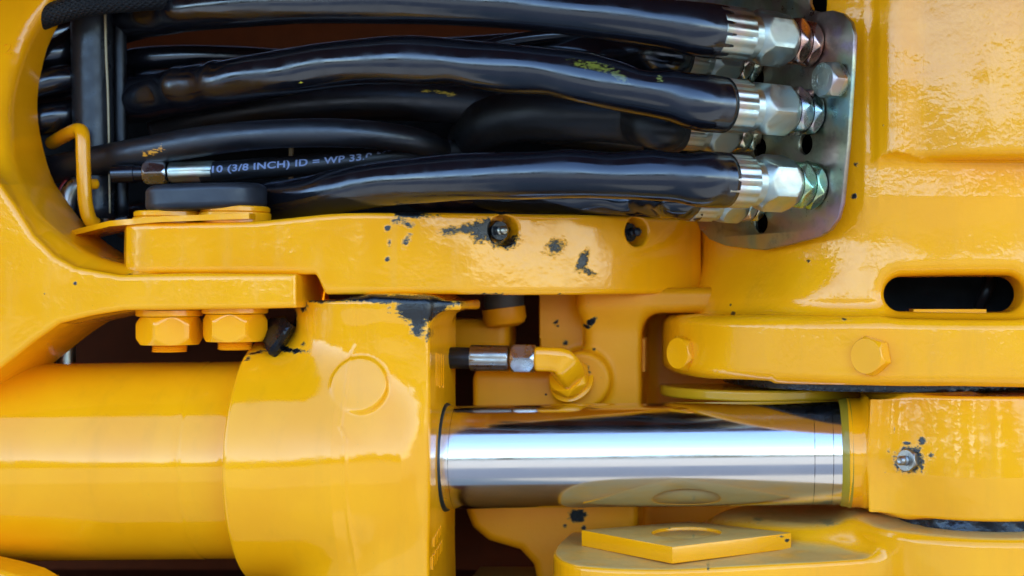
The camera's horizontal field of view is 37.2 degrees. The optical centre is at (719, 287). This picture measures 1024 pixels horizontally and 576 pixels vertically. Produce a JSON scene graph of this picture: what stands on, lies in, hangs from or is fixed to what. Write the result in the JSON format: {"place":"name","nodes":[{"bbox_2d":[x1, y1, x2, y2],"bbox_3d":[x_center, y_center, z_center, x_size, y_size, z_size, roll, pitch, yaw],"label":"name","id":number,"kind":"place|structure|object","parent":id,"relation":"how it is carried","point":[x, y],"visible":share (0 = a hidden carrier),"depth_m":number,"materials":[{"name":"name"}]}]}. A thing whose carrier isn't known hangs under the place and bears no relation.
{"place":"outdoors","nodes":[
{"label":"outdoors","id":0,"kind":"place"},
{"label":"ground","id":1,"kind":"structure","parent":0,"visible":0},
{"bbox_2d":[28,23,836,575],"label":"machine body","id":2,"kind":"object","parent":1,"relation":"on","point":[478,553],"visible":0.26,"depth_m":1.31,"materials":[{"name":"paint"}]},
{"bbox_2d":[0,0,328,575],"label":"ring casting","id":3,"kind":"object","parent":2,"relation":"on","point":[64,288],"visible":0.84,"depth_m":1.05,"materials":[{"name":"paint"}]},
{"bbox_2d":[132,210,203,352],"bbox_3d":[-0.398,-0.004,1.080,0.050,0.102,0.050,0,0,0],"label":"clamp bolt","id":4,"kind":"object","parent":3,"relation":"attached to","point":[166,331],"visible":0.91,"depth_m":1.06,"materials":[{"name":"yellow paint"}]},
{"bbox_2d":[198,205,271,349],"bbox_3d":[-0.351,-0.007,1.080,0.050,0.103,0.050,0,0,0],"label":"clamp bolt","id":5,"kind":"object","parent":3,"relation":"attached to","point":[234,329],"visible":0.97,"depth_m":1.06,"materials":[{"name":"yellow paint"}]},
{"bbox_2d":[145,182,266,210],"bbox_3d":[-0.371,-0.065,1.081,0.084,0.022,0.060,0,0,0],"label":"rubber bumper","id":6,"kind":"object","parent":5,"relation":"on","point":[185,197],"visible":0.84,"depth_m":1.05,"materials":[{"name":"black rubber"}]},
{"bbox_2d":[289,148,293,178],"bbox_3d":[-0.356,-0.120,1.240,0.005,0.133,0.004,0,0,0],"label":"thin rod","id":7,"kind":"object","parent":2,"relation":"attached to","point":[291,151],"visible":0.05,"depth_m":1.24,"materials":[{"name":"metal"}]},
{"bbox_2d":[0,293,1023,575],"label":"hydraulic cylinder","id":8,"kind":"object","parent":2,"relation":"on","point":[342,437],"visible":0.95,"depth_m":1.06,"materials":[{"name":"paint"}]},
{"bbox_2d":[54,180,66,362],"bbox_3d":[-0.503,0.001,1.159,0.028,0.178,0.005,0,0,-40],"label":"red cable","id":9,"kind":"object","parent":8,"relation":"attached to","point":[61,185],"visible":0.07,"depth_m":1.15,"materials":[{"name":"red"}]},
{"bbox_2d":[56,176,115,362],"bbox_3d":[-0.490,0.001,1.155,0.016,0.177,0.046,0,0,42],"label":"steel pipe","id":10,"kind":"object","parent":8,"relation":"attached to","point":[68,190],"visible":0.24,"depth_m":1.14,"materials":[{"name":"silver metal"}]},
{"bbox_2d":[70,14,128,218],"bbox_3d":[-0.482,-0.164,1.160,0.042,0.220,0.032,0,0,0],"label":"black post","id":11,"kind":"object","parent":10,"relation":"on","point":[99,58],"visible":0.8,"depth_m":1.15,"materials":[{"name":"metal"}]},
{"bbox_2d":[45,118,450,183],"bbox_3d":[-0.384,-0.101,1.153,0.361,0.051,0.114,0,0,0],"label":"hose","id":12,"kind":"object","parent":11,"relation":"attached to","point":[193,142],"visible":0.73,"depth_m":1.11,"materials":[{"name":"black rubber"}]},
{"bbox_2d":[263,316,295,356],"bbox_3d":[-0.318,0.036,1.082,0.026,0.032,0.030,0,0,-26],"label":"plastic wrap","id":13,"kind":"object","parent":8,"relation":"on","point":[279,333],"visible":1,"depth_m":1.07,"materials":[{"name":"black plastic"}]},
{"bbox_2d":[124,213,700,294],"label":"link beam","id":14,"kind":"structure","parent":8,"relation":"on","point":[457,253],"depth_m":1.07,"materials":[{"name":"metal"}]},
{"bbox_2d":[45,123,255,236],"bbox_3d":[-0.431,-0.081,1.100,0.224,0.087,0.069,0,0,22],"label":"yellow bracket","id":15,"kind":"object","parent":14,"relation":"on","point":[79,133],"visible":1,"depth_m":1.11,"materials":[{"name":"metal"}]},
{"bbox_2d":[466,287,740,575],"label":"casting","id":16,"kind":"object","parent":2,"relation":"on","point":[613,342],"visible":0.41,"depth_m":1.18,"materials":[{"name":"paint"}]},
{"bbox_2d":[456,318,515,347],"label":"bracket block","id":17,"kind":"structure","parent":16,"relation":"on","point":[473,331],"depth_m":1.20,"materials":[{"name":"paint"}]},
{"bbox_2d":[482,295,525,327],"bbox_3d":[-0.173,0.016,1.196,0.035,0.032,0.034,0,0,0],"label":"recess plug","id":18,"kind":"object","parent":16,"relation":"attached to","point":[507,310],"visible":0.87,"depth_m":1.18,"materials":[{"name":"paint"}]},
{"bbox_2d":[534,347,593,402],"bbox_3d":[-0.121,0.067,1.146,0.038,0.044,0.051,0,0,21],"label":"elbow fitting","id":19,"kind":"object","parent":16,"relation":"attached to","point":[571,380],"visible":1,"depth_m":1.13,"materials":[{"name":"yellow paint"}]},
{"bbox_2d":[449,345,535,371],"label":"short hose","id":20,"kind":"object","parent":19,"relation":"attached to","point":[516,358],"visible":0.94,"depth_m":1.13,"materials":[{"name":"metal"}]},
{"bbox_2d":[553,505,1023,575],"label":"bracket casting","id":21,"kind":"object","parent":2,"relation":"on","point":[832,540],"visible":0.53,"depth_m":1.06,"materials":[{"name":"paint"}]},
{"bbox_2d":[582,521,790,563],"bbox_3d":[-0.025,0.187,1.109,0.121,0.012,0.100,0,0,-35],"label":"square plate","id":22,"kind":"object","parent":21,"relation":"on","point":[679,542],"visible":1,"depth_m":1.09,"materials":[{"name":"paint"}]},
{"bbox_2d":[659,0,1023,401],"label":"swing post casting","id":23,"kind":"object","parent":2,"relation":"on","point":[877,289],"visible":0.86,"depth_m":1.05,"materials":[{"name":"yellow paint"}]},
{"bbox_2d":[682,0,856,249],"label":"fitting plate","id":24,"kind":"object","parent":23,"relation":"attached to","point":[828,76],"visible":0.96,"depth_m":1.07,"materials":[{"name":"metal"}]},
{"bbox_2d":[37,35,824,135],"bbox_3d":[-0.261,-0.140,1.089,0.667,0.069,0.137,0,0,14],"label":"hydraulic hose","id":25,"kind":"object","parent":24,"relation":"attached to","point":[706,103],"visible":0.91,"depth_m":1.02,"materials":[{"name":"black plastic"},{"name":"zinc steel"}]},
{"bbox_2d":[37,98,71,134],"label":"hose","id":26,"kind":"object","parent":25,"relation":"attached to","point":[53,116],"visible":0.29,"depth_m":1.15,"materials":[{"name":"black plastic"}]},
{"bbox_2d":[38,63,128,98],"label":"hose","id":27,"kind":"object","parent":26,"relation":"on","point":[55,79],"visible":0.34,"depth_m":1.15,"materials":[{"name":"black plastic"}]},
{"bbox_2d":[127,45,278,71],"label":"hose","id":28,"kind":"object","parent":25,"relation":"on","point":[152,57],"visible":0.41,"depth_m":1.19,"materials":[{"name":"black plastic"}]},
{"bbox_2d":[51,0,823,67],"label":"hydraulic hose","id":29,"kind":"object","parent":24,"relation":"attached to","point":[761,37],"visible":0.88,"depth_m":1.01,"materials":[{"name":"rubber"}]},
{"bbox_2d":[42,27,70,68],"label":"hose","id":30,"kind":"object","parent":29,"relation":"attached to","point":[58,51],"visible":0.24,"depth_m":1.16,"materials":[{"name":"black plastic"}]},
{"bbox_2d":[41,0,167,29],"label":"braided hose","id":31,"kind":"object","parent":29,"relation":"on","point":[56,13],"visible":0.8,"depth_m":1.11,"materials":[{"name":"black rubber"}]},
{"bbox_2d":[116,149,827,238],"bbox_3d":[-0.214,-0.066,1.080,0.575,0.055,0.132,0,0,14],"label":"hydraulic hose","id":32,"kind":"object","parent":24,"relation":"attached to","point":[770,183],"visible":0.86,"depth_m":1.01,"materials":[{"name":"rubber"}]},
{"bbox_2d":[110,139,461,184],"bbox_3d":[-0.320,-0.099,1.139,0.278,0.041,0.038,0,0,-9],"label":"printed hose","id":33,"kind":"object","parent":32,"relation":"on","point":[154,172],"visible":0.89,"depth_m":1.12,"materials":[{"name":"rubber"}]},
{"bbox_2d":[409,198,764,222],"bbox_3d":[-0.112,-0.064,1.120,0.288,0.034,0.079,0,0,14],"label":"hydraulic hose","id":34,"kind":"object","parent":24,"relation":"attached to","point":[663,210],"visible":0.42,"depth_m":1.12,"materials":[{"name":"rubber"}]},
{"bbox_2d":[444,32,762,82],"bbox_3d":[-0.160,-0.176,1.141,0.383,0.050,0.093,0,0,18],"label":"hydraulic hose","id":35,"kind":"object","parent":24,"relation":"attached to","point":[646,58],"visible":0.27,"depth_m":1.09,"materials":[{"name":"rubber"}]},
{"bbox_2d":[484,31,575,44],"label":"hose","id":36,"kind":"object","parent":35,"relation":"attached to","point":[528,38],"visible":0.34,"depth_m":1.12,"materials":[{"name":"black plastic"}]},
{"bbox_2d":[448,93,761,152],"bbox_3d":[-0.111,-0.118,1.137,0.278,0.064,0.102,0,0,25],"label":"hydraulic hose","id":37,"kind":"object","parent":24,"relation":"attached to","point":[494,123],"visible":0.53,"depth_m":1.09,"materials":[{"name":"black rubber"},{"name":"zinc-plated steel"}]},
{"bbox_2d":[147,84,644,152],"bbox_3d":[-0.261,-0.135,1.187,0.404,0.058,0.096,0,0,0],"label":"hose","id":38,"kind":"object","parent":37,"relation":"attached to","point":[434,104],"visible":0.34,"depth_m":1.16,"materials":[{"name":"rubber"}]},
{"bbox_2d":[974,277,995,308],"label":"slot hose","id":39,"kind":"object","parent":23,"relation":"in","point":[984,295],"visible":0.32,"depth_m":1.14,"materials":[{"name":"black rubber"}]}
]}

